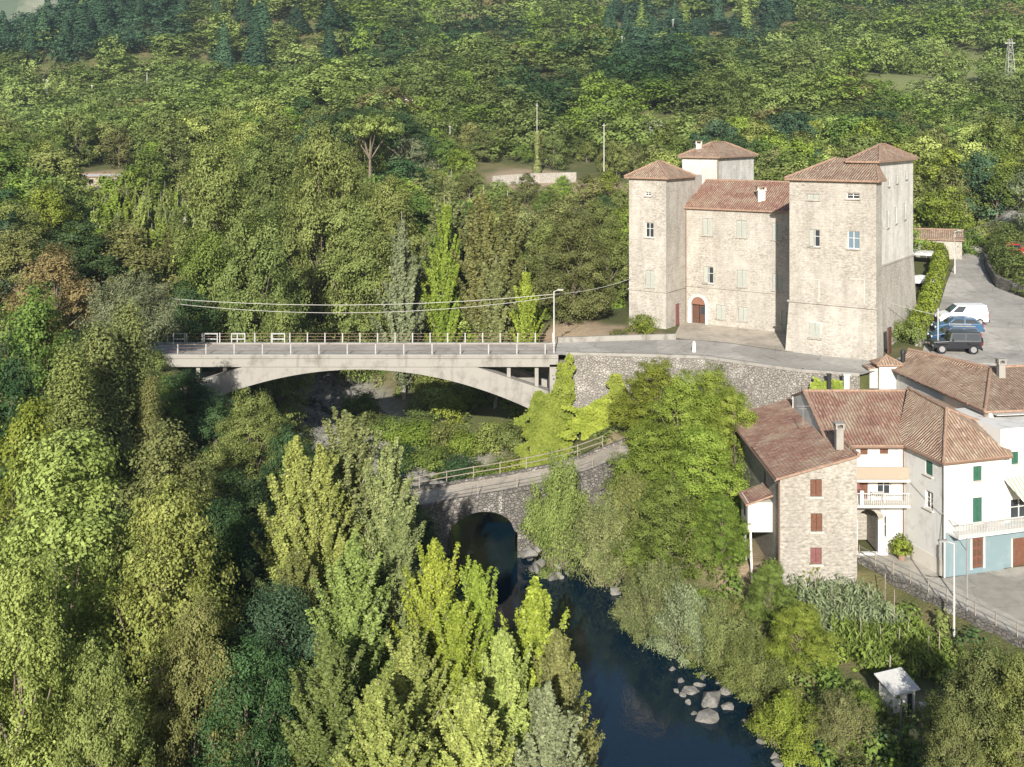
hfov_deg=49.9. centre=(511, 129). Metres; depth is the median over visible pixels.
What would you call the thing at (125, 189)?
poplar tree
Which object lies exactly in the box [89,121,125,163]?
broad tree
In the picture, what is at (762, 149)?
broad tree
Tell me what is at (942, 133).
broad tree
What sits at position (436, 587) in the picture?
poplar tree
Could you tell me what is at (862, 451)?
window
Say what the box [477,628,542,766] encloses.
poplar tree
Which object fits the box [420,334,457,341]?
shrub
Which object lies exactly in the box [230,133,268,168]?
broad tree
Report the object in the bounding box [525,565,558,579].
shrub
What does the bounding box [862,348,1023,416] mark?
house
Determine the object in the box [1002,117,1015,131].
broad tree
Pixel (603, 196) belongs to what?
broad tree
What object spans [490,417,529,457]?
shrub
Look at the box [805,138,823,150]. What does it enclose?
broad tree
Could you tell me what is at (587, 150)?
broad tree
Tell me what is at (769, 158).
broad tree
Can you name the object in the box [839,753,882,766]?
shrub
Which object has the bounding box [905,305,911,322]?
bush
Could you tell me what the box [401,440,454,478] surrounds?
shrub
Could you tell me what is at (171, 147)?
broad tree
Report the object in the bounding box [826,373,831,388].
flue
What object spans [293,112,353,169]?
broad tree
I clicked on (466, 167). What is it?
broad tree
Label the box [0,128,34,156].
broad tree
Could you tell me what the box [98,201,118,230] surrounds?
poplar tree
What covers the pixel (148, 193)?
poplar tree
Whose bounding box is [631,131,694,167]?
broad tree
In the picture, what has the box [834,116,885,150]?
broad tree
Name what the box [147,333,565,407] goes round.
road bridge
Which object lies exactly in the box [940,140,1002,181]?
broad tree
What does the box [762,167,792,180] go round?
broad tree
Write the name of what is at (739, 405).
broad tree
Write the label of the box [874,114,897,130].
broad tree
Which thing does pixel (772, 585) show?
broad tree
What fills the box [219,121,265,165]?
broad tree
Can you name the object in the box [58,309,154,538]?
cypress tree
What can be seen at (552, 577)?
river rock
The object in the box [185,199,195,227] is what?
poplar tree
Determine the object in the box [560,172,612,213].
broad tree
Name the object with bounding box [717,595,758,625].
shrub
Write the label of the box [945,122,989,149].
broad tree
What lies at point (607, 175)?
broad tree
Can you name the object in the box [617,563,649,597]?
shrub
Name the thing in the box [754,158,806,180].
broad tree
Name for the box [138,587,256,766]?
broad tree
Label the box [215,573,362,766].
locust tree
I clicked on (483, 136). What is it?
broad tree
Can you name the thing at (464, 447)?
shrub
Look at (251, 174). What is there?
broad tree
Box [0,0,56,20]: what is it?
mountain
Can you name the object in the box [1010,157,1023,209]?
broad tree
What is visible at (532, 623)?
poplar tree
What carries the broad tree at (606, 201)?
on the ground
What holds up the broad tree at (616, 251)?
on the ground
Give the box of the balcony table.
[871,491,885,503]
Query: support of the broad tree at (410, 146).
on the ground
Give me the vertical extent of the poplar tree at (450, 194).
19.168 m
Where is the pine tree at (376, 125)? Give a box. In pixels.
[334,110,404,185]
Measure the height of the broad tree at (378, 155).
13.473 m
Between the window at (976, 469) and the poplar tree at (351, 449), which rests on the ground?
the poplar tree at (351, 449)
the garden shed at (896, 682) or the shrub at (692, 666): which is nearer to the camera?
the garden shed at (896, 682)
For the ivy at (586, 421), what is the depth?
99.72 m
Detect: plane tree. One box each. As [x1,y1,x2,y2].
[150,137,276,394]
[151,224,261,369]
[195,199,318,424]
[228,124,308,274]
[264,175,343,322]
[268,101,378,374]
[298,189,393,381]
[339,170,433,337]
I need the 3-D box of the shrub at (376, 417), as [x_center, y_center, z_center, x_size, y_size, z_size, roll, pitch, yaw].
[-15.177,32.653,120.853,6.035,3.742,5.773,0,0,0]
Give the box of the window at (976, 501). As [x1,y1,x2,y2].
[972,497,983,524]
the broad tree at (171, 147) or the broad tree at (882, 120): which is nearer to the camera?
the broad tree at (171, 147)
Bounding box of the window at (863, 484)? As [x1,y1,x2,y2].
[858,482,868,499]
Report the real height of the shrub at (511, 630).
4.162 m
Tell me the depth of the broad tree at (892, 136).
207.07 m
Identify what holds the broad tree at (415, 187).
on the ground
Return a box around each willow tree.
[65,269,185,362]
[516,449,596,573]
[562,485,642,591]
[595,467,660,581]
[607,554,696,647]
[642,580,729,667]
[677,591,760,674]
[705,625,797,704]
[741,684,835,766]
[803,685,884,757]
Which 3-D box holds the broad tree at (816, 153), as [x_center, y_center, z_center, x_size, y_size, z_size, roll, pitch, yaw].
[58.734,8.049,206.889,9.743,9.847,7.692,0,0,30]
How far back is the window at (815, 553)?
76.04 m
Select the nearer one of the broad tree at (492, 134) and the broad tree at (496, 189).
the broad tree at (496, 189)
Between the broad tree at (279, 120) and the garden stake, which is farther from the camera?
the broad tree at (279, 120)
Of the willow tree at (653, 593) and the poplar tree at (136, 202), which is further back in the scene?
the poplar tree at (136, 202)
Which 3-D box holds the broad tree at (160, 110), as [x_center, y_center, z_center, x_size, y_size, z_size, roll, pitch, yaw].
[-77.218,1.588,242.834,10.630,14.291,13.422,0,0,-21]
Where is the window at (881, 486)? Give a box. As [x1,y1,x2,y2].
[876,482,892,497]
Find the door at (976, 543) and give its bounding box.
[970,537,984,569]
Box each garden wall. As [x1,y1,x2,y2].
[491,172,575,185]
[915,254,945,346]
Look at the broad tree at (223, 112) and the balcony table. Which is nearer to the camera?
the balcony table
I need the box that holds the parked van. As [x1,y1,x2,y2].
[934,303,989,324]
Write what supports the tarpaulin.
on the ground
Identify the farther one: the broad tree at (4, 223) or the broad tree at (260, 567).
the broad tree at (4, 223)
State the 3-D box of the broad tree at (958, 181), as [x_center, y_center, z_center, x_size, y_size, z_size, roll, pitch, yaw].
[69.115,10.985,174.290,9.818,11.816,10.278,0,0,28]
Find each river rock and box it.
[521,549,537,557]
[532,563,539,573]
[534,546,541,552]
[536,558,545,564]
[547,573,556,580]
[610,586,620,594]
[679,692,685,696]
[682,686,699,694]
[685,699,690,704]
[693,682,705,686]
[695,708,718,723]
[701,690,720,708]
[720,686,731,694]
[721,702,733,709]
[756,738,766,743]
[770,752,779,759]
[771,759,784,766]
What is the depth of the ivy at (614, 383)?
99.96 m
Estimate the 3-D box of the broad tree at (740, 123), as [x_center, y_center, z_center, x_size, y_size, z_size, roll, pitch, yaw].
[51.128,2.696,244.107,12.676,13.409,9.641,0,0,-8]
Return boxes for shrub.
[135,366,158,381]
[138,347,171,371]
[169,423,203,439]
[180,434,210,455]
[182,403,230,429]
[186,402,226,418]
[243,404,274,429]
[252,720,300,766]
[277,421,322,456]
[336,388,382,417]
[353,408,389,440]
[368,413,414,448]
[375,441,417,472]
[385,424,434,447]
[388,417,440,454]
[400,400,446,427]
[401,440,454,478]
[407,384,456,420]
[408,374,451,404]
[412,550,427,569]
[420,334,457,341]
[420,419,471,454]
[425,386,477,426]
[435,452,485,480]
[446,427,491,458]
[448,562,468,600]
[449,382,482,394]
[451,592,470,613]
[455,302,473,331]
[461,385,493,405]
[463,418,504,457]
[463,456,510,478]
[473,321,515,341]
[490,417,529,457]
[492,454,523,473]
[492,620,518,645]
[510,305,552,330]
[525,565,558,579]
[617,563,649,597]
[679,659,715,679]
[691,583,730,610]
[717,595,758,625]
[749,686,783,718]
[791,698,819,726]
[803,687,855,733]
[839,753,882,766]
[844,685,886,720]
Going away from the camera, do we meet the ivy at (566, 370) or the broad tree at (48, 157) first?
the ivy at (566, 370)
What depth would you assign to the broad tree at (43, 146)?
206.01 m
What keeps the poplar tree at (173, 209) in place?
on the ground
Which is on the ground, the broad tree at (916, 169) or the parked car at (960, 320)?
the broad tree at (916, 169)
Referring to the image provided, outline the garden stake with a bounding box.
[889,655,890,669]
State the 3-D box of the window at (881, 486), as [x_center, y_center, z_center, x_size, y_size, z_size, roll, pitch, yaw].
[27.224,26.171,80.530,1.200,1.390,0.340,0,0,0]
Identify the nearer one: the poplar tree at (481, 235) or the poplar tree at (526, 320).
the poplar tree at (526, 320)
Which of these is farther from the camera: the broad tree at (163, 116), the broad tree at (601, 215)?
the broad tree at (163, 116)
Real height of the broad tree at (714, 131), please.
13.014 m
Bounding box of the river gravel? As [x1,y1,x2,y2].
[243,372,482,485]
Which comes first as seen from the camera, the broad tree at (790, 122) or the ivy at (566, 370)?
the ivy at (566, 370)
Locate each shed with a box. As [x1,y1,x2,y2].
[81,173,121,190]
[874,667,919,719]
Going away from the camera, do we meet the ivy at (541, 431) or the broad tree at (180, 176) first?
the ivy at (541, 431)
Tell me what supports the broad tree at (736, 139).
on the ground
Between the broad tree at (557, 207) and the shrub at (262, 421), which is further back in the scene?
the broad tree at (557, 207)
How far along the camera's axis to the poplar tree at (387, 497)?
57.58 m
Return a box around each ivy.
[514,372,573,467]
[556,353,575,460]
[557,398,627,440]
[600,373,650,426]
[809,376,843,388]
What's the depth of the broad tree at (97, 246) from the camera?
135.72 m
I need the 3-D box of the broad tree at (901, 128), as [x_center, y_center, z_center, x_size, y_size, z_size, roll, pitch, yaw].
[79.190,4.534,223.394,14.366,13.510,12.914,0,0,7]
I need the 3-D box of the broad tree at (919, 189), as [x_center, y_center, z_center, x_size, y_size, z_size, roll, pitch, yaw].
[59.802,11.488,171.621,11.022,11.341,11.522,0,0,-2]
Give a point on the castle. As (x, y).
(817, 259)
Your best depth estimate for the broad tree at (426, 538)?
79.81 m
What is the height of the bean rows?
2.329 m
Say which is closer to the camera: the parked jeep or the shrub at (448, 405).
the parked jeep
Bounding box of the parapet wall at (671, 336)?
[557,333,675,342]
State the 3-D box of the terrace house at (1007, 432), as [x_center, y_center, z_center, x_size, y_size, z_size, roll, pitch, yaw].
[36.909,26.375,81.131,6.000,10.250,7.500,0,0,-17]
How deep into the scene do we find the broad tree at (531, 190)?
198.27 m
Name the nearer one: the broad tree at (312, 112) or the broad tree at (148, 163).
the broad tree at (148, 163)
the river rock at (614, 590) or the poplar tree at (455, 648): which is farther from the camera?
the river rock at (614, 590)
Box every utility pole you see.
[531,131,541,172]
[937,308,938,351]
[966,538,967,610]
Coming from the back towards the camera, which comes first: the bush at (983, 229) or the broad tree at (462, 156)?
the broad tree at (462, 156)
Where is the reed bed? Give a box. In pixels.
[788,572,910,637]
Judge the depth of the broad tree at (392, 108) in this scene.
241.65 m
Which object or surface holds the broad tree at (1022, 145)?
on the ground
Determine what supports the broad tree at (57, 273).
on the ground
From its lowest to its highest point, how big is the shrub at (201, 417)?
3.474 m
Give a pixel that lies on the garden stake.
(889, 662)
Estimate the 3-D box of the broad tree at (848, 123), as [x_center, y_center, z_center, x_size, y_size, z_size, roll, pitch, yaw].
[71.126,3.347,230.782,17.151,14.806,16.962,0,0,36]
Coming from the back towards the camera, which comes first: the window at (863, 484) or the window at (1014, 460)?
the window at (863, 484)
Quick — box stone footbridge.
[368,435,628,559]
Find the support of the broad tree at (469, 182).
on the ground
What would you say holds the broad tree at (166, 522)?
on the ground
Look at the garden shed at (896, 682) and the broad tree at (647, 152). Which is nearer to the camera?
the garden shed at (896, 682)
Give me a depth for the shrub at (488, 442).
111.16 m
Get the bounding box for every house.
[731,397,860,598]
[791,389,909,554]
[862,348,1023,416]
[900,386,1023,577]
[913,228,964,258]
[955,407,1023,567]
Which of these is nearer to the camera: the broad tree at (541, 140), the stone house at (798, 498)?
the stone house at (798, 498)
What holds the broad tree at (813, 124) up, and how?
on the ground
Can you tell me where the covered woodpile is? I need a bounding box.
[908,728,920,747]
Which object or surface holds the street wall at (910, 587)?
on the ground
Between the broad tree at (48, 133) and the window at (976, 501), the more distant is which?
the broad tree at (48, 133)
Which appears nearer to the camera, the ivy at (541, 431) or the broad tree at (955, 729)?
the broad tree at (955, 729)
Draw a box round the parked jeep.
[928,330,983,354]
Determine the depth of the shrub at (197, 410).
94.58 m
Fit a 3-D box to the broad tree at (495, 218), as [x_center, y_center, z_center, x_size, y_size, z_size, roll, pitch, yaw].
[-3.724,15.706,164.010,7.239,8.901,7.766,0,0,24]
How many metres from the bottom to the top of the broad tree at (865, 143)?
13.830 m
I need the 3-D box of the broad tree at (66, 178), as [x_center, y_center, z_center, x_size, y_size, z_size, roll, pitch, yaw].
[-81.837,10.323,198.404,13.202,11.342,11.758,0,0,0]
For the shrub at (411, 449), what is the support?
on the ground
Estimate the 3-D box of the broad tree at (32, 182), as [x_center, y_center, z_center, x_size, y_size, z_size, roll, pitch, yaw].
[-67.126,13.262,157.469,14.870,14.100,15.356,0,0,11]
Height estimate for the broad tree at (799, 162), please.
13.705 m
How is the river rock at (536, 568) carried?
on the river water
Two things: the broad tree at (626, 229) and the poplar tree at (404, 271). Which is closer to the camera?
the poplar tree at (404, 271)
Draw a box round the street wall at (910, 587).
[857,545,1023,648]
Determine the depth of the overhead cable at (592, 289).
110.17 m
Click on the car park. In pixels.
(969, 281)
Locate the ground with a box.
[0,0,1023,766]
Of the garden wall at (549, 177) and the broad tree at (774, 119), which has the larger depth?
the broad tree at (774, 119)
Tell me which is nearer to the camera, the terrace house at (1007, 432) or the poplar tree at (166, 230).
the terrace house at (1007, 432)
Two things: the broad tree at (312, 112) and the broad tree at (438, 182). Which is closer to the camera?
the broad tree at (438, 182)
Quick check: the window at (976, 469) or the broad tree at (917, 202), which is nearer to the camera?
the window at (976, 469)
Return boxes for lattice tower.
[1004,38,1016,88]
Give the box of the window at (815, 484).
[809,479,823,498]
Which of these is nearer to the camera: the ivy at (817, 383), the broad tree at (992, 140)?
the ivy at (817, 383)
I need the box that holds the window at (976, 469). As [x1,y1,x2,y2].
[972,466,983,482]
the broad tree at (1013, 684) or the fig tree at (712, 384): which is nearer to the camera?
the broad tree at (1013, 684)
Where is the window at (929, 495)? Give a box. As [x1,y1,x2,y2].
[923,490,933,512]
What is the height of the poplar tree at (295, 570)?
9.812 m
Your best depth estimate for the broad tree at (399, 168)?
185.78 m
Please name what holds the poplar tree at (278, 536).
on the ground
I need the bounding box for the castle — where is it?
[623,141,918,359]
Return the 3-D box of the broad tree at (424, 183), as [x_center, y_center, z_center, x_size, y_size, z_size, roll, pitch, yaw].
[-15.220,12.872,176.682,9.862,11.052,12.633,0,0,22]
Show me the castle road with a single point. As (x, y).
(756, 354)
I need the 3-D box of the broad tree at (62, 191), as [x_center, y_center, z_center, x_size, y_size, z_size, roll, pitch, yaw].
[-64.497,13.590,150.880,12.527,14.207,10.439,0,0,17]
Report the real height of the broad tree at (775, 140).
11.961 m
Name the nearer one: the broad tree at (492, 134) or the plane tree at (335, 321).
the plane tree at (335, 321)
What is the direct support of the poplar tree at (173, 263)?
on the ground
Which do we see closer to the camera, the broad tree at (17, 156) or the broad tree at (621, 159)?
the broad tree at (17, 156)
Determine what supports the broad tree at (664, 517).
on the ground
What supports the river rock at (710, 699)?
in the river water
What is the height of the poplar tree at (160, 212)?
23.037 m
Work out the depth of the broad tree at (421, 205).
159.00 m
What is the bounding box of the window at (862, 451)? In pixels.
[860,449,869,455]
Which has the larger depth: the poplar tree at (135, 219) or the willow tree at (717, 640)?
the poplar tree at (135, 219)
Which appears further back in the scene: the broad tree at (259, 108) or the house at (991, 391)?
the broad tree at (259, 108)
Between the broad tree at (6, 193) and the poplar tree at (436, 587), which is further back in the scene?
the broad tree at (6, 193)
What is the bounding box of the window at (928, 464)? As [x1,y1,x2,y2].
[923,460,932,477]
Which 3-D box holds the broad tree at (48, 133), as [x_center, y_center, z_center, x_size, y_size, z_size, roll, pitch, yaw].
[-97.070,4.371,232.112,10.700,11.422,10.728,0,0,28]
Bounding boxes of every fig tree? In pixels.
[602,353,694,451]
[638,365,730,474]
[677,361,746,464]
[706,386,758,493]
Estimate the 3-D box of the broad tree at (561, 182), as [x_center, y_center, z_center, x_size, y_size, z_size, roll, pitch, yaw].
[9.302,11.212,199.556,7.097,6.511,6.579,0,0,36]
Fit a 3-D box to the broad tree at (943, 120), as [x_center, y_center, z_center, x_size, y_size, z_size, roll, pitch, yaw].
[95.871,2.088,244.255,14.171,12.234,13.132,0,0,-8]
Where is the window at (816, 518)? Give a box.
[809,513,823,533]
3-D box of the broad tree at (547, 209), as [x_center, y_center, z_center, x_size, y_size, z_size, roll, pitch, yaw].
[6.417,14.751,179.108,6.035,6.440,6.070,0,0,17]
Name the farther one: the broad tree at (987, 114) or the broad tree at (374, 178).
the broad tree at (987, 114)
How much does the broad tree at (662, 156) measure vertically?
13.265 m
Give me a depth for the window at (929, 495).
78.00 m
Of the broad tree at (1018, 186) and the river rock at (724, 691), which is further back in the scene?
the broad tree at (1018, 186)
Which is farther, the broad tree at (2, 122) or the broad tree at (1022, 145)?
the broad tree at (2, 122)
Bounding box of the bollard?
[692,341,695,351]
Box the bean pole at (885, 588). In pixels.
[884,573,885,607]
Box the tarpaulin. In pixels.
[913,250,939,259]
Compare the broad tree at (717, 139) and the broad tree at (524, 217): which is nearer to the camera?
the broad tree at (524, 217)
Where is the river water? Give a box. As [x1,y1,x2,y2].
[375,475,840,766]
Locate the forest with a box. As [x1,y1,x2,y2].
[0,0,1023,165]
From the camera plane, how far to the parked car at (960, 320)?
109.38 m
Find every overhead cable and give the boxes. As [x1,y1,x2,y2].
[155,294,552,304]
[173,297,551,312]
[560,279,628,293]
[892,303,950,317]
[910,480,965,549]
[955,208,1023,237]
[956,200,1023,232]
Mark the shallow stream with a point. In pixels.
(330, 412)
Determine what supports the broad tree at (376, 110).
on the ground
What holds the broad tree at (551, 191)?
on the ground
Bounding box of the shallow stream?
[274,391,433,487]
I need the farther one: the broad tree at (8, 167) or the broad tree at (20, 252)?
the broad tree at (8, 167)
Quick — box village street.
[857,555,1023,637]
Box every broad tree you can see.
[0,116,27,136]
[0,117,28,144]
[0,125,20,139]
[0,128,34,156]
[0,148,79,204]
[0,173,12,194]
[0,182,26,207]
[0,195,66,292]
[0,196,59,246]
[0,208,46,301]
[0,220,72,309]
[0,280,86,437]
[0,332,57,534]
[0,391,78,602]
[0,415,204,759]
[0,548,122,766]
[1,138,39,161]
[1,176,34,204]
[1,240,104,342]
[2,149,55,177]
[17,177,90,232]
[18,174,104,231]
[18,198,57,230]
[21,145,91,198]
[25,181,92,243]
[26,169,84,209]
[27,137,68,167]
[27,219,137,325]
[30,124,78,166]
[41,159,92,194]
[47,634,168,766]
[49,216,198,326]
[54,113,99,166]
[56,170,105,216]
[67,230,111,278]
[70,125,104,160]
[86,185,139,202]
[87,172,128,197]
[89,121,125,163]
[91,467,247,766]
[96,125,135,169]
[96,417,227,587]
[98,164,163,212]
[109,147,186,210]
[120,138,177,188]
[128,108,176,162]
[131,386,198,438]
[134,117,203,172]
[137,107,187,147]
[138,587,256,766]
[143,136,191,198]
[156,278,224,372]
[158,368,229,410]
[160,172,193,209]
[174,111,223,152]
[175,105,213,144]
[175,140,215,181]
[180,391,244,421]
[180,396,249,480]
[185,158,214,180]
[193,466,278,568]
[196,141,223,167]
[196,386,313,510]
[201,106,262,159]
[207,104,233,145]
[213,509,279,657]
[214,110,281,165]
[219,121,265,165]
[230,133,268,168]
[231,95,284,139]
[240,295,317,431]
[242,163,259,193]
[251,108,307,162]
[251,418,315,527]
[268,105,308,138]
[283,94,330,123]
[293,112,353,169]
[294,105,327,143]
[313,106,381,160]
[331,169,375,205]
[346,100,411,163]
[349,138,391,175]
[350,133,391,178]
[360,173,395,199]
[368,105,439,166]
[372,154,437,192]
[378,137,448,180]
[381,174,436,232]
[384,102,415,154]
[395,221,436,277]
[406,190,439,259]
[407,494,452,565]
[410,177,443,203]
[411,273,452,335]
[414,167,445,190]
[419,193,443,237]
[421,127,447,149]
[430,136,468,175]
[434,132,470,169]
[436,147,478,178]
[452,163,485,196]
[455,169,487,199]
[457,200,474,220]
[458,119,480,150]
[463,129,502,162]
[465,184,492,205]
[471,207,500,231]
[479,179,516,211]
[487,128,512,155]
[488,193,510,214]
[494,201,524,220]
[494,203,544,286]
[509,172,540,205]
[510,217,576,308]
[513,142,534,163]
[522,205,620,323]
[528,208,557,238]
[530,129,551,159]
[530,186,563,209]
[531,190,556,215]
[531,194,593,269]
[534,202,556,219]
[539,131,568,170]
[540,133,574,163]
[547,174,577,203]
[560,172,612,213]
[573,142,598,162]
[578,196,628,275]
[578,219,628,305]
[588,168,628,201]
[589,198,619,224]
[591,194,610,212]
[595,139,623,171]
[595,148,607,166]
[599,139,630,177]
[599,420,688,529]
[609,475,723,586]
[610,186,628,209]
[611,198,628,245]
[612,142,634,168]
[612,206,628,247]
[621,142,644,172]
[623,149,681,193]
[628,142,681,186]
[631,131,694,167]
[643,121,678,152]
[656,422,751,544]
[660,131,684,144]
[660,144,681,167]
[681,107,729,142]
[685,131,713,147]
[688,493,755,575]
[701,118,739,140]
[702,137,722,143]
[720,134,760,162]
[723,113,757,140]
[738,117,784,148]
[740,559,798,625]
[747,138,778,178]
[751,129,796,151]
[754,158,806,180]
[754,160,773,179]
[756,145,789,169]
[756,600,842,676]
[762,108,813,141]
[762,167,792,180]
[769,146,816,167]
[771,109,819,141]
[774,136,820,166]
[780,153,813,170]
[784,128,815,145]
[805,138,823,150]
[805,148,822,166]
[808,120,834,138]
[808,152,834,166]
[811,114,848,147]
[812,111,870,147]
[814,142,841,152]
[816,145,852,160]
[818,130,884,154]
[830,144,861,157]
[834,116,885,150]
[865,113,900,137]
[870,124,932,164]
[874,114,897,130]
[881,119,920,143]
[885,109,930,140]
[892,140,927,182]
[900,132,956,192]
[908,134,946,182]
[913,175,931,200]
[913,181,946,215]
[913,197,939,227]
[913,218,930,252]
[913,637,1023,766]
[915,184,980,233]
[917,692,990,766]
[918,144,975,201]
[925,113,964,134]
[925,124,953,148]
[925,164,980,227]
[937,123,959,140]
[937,145,970,181]
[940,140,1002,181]
[944,147,1016,225]
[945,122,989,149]
[951,123,993,146]
[956,124,1014,164]
[965,164,1023,220]
[968,645,1023,766]
[972,112,1012,144]
[973,112,1020,144]
[982,127,1021,155]
[990,149,1023,178]
[1000,118,1023,158]
[1001,171,1023,229]
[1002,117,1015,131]
[1009,135,1023,152]
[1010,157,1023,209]
[1011,151,1023,208]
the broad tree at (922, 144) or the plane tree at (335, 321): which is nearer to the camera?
the plane tree at (335, 321)
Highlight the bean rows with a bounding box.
[826,612,978,681]
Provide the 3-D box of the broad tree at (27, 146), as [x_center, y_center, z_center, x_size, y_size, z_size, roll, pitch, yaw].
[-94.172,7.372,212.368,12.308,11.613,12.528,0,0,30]
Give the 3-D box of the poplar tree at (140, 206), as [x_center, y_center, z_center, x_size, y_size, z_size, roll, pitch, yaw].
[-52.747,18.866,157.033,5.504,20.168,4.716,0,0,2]
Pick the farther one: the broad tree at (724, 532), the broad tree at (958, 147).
the broad tree at (958, 147)
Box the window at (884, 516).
[883,516,893,539]
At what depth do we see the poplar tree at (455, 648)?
47.58 m
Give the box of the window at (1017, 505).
[1011,498,1023,522]
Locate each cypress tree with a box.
[8,338,134,588]
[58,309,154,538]
[97,289,186,528]
[129,366,176,523]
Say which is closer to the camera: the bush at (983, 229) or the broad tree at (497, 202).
the bush at (983, 229)
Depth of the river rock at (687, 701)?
65.60 m
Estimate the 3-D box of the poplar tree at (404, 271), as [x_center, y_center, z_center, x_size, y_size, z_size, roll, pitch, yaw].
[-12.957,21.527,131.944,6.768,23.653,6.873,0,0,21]
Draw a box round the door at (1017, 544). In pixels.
[1011,537,1023,567]
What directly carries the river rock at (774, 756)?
in the river water
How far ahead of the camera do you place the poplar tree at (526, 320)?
115.63 m
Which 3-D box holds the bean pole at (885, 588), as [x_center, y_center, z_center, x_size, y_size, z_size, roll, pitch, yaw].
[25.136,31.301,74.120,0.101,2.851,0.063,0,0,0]
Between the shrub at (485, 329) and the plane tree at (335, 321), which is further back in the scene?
the plane tree at (335, 321)
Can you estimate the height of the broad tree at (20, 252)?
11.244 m
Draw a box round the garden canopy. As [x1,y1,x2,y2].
[915,275,935,283]
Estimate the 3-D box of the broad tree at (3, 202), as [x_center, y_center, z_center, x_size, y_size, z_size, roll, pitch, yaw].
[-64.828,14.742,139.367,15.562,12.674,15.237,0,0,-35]
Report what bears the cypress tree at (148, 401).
on the ground
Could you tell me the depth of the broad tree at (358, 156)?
218.35 m
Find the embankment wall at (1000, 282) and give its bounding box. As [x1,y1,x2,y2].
[984,253,1023,297]
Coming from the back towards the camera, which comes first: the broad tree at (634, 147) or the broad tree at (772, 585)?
the broad tree at (634, 147)
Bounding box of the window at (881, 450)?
[878,449,889,455]
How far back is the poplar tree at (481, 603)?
49.68 m
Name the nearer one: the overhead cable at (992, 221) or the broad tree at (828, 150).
the overhead cable at (992, 221)
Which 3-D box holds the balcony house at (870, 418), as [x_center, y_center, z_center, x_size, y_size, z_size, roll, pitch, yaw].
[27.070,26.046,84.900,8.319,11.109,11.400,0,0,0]
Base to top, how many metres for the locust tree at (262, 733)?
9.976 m
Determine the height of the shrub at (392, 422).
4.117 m
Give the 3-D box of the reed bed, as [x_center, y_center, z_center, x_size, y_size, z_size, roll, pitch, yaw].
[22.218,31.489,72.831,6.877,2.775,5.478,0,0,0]
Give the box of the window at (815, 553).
[809,548,823,565]
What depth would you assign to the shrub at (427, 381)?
126.72 m
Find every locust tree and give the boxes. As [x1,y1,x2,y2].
[169,495,269,645]
[176,620,304,766]
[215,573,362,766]
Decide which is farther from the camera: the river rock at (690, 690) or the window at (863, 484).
the window at (863, 484)
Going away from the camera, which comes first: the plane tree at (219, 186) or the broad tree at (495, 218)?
the plane tree at (219, 186)
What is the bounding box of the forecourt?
[675,322,792,351]
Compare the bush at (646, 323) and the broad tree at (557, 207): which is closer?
the bush at (646, 323)
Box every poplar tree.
[81,190,106,216]
[83,207,106,233]
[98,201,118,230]
[101,195,117,235]
[109,188,122,214]
[112,214,126,242]
[118,181,130,209]
[121,191,134,225]
[128,228,151,277]
[129,190,138,225]
[129,211,147,247]
[130,196,157,240]
[142,211,158,243]
[143,184,155,229]
[144,227,159,276]
[146,201,155,229]
[151,196,169,244]
[157,211,170,258]
[157,224,174,282]
[162,186,171,217]
[163,226,183,281]
[168,190,184,233]
[168,202,184,234]
[170,216,180,241]
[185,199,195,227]
[242,435,314,607]
[257,547,331,719]
[269,629,366,766]
[275,442,370,624]
[295,529,401,716]
[303,406,381,553]
[329,674,434,766]
[352,437,421,596]
[369,211,430,399]
[370,508,426,692]
[370,626,457,766]
[390,538,466,679]
[420,169,472,309]
[420,197,467,341]
[424,600,492,762]
[424,674,517,766]
[446,555,508,677]
[451,185,502,338]
[467,260,517,408]
[475,190,536,324]
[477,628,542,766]
[497,576,599,766]
[506,680,589,766]
[508,266,546,372]
[529,628,604,766]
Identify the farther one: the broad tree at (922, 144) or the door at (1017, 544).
the broad tree at (922, 144)
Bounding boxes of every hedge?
[901,237,949,336]
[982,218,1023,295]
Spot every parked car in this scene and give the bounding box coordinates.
[927,324,981,338]
[930,316,984,331]
[1001,243,1023,256]
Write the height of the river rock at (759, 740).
0.339 m
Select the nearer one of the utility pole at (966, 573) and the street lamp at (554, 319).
the utility pole at (966, 573)
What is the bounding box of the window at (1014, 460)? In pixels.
[1010,452,1020,466]
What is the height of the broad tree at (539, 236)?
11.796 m
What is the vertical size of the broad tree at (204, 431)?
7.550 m
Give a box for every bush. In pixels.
[607,329,628,334]
[624,313,662,333]
[892,317,929,344]
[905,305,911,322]
[944,223,987,256]
[965,218,1007,246]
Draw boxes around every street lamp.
[553,289,562,353]
[938,539,954,636]
[954,230,960,273]
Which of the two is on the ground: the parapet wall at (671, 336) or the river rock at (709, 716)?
the parapet wall at (671, 336)
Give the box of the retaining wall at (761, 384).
[566,351,859,442]
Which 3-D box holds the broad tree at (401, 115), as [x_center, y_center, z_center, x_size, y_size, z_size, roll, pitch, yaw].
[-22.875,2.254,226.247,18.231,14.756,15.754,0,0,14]
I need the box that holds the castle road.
[555,339,995,374]
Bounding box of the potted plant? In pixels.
[889,531,913,560]
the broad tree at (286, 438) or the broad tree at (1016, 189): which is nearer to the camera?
the broad tree at (286, 438)
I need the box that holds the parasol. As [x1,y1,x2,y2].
[857,482,861,501]
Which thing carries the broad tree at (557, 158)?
on the ground
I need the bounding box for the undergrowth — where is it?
[0,214,1023,766]
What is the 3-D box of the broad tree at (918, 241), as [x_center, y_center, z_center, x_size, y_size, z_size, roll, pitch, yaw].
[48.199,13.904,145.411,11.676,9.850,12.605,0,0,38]
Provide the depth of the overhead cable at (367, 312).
103.65 m
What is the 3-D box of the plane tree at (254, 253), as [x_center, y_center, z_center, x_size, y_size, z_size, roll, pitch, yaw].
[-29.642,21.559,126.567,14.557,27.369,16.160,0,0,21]
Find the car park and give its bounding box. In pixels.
[923,209,1023,364]

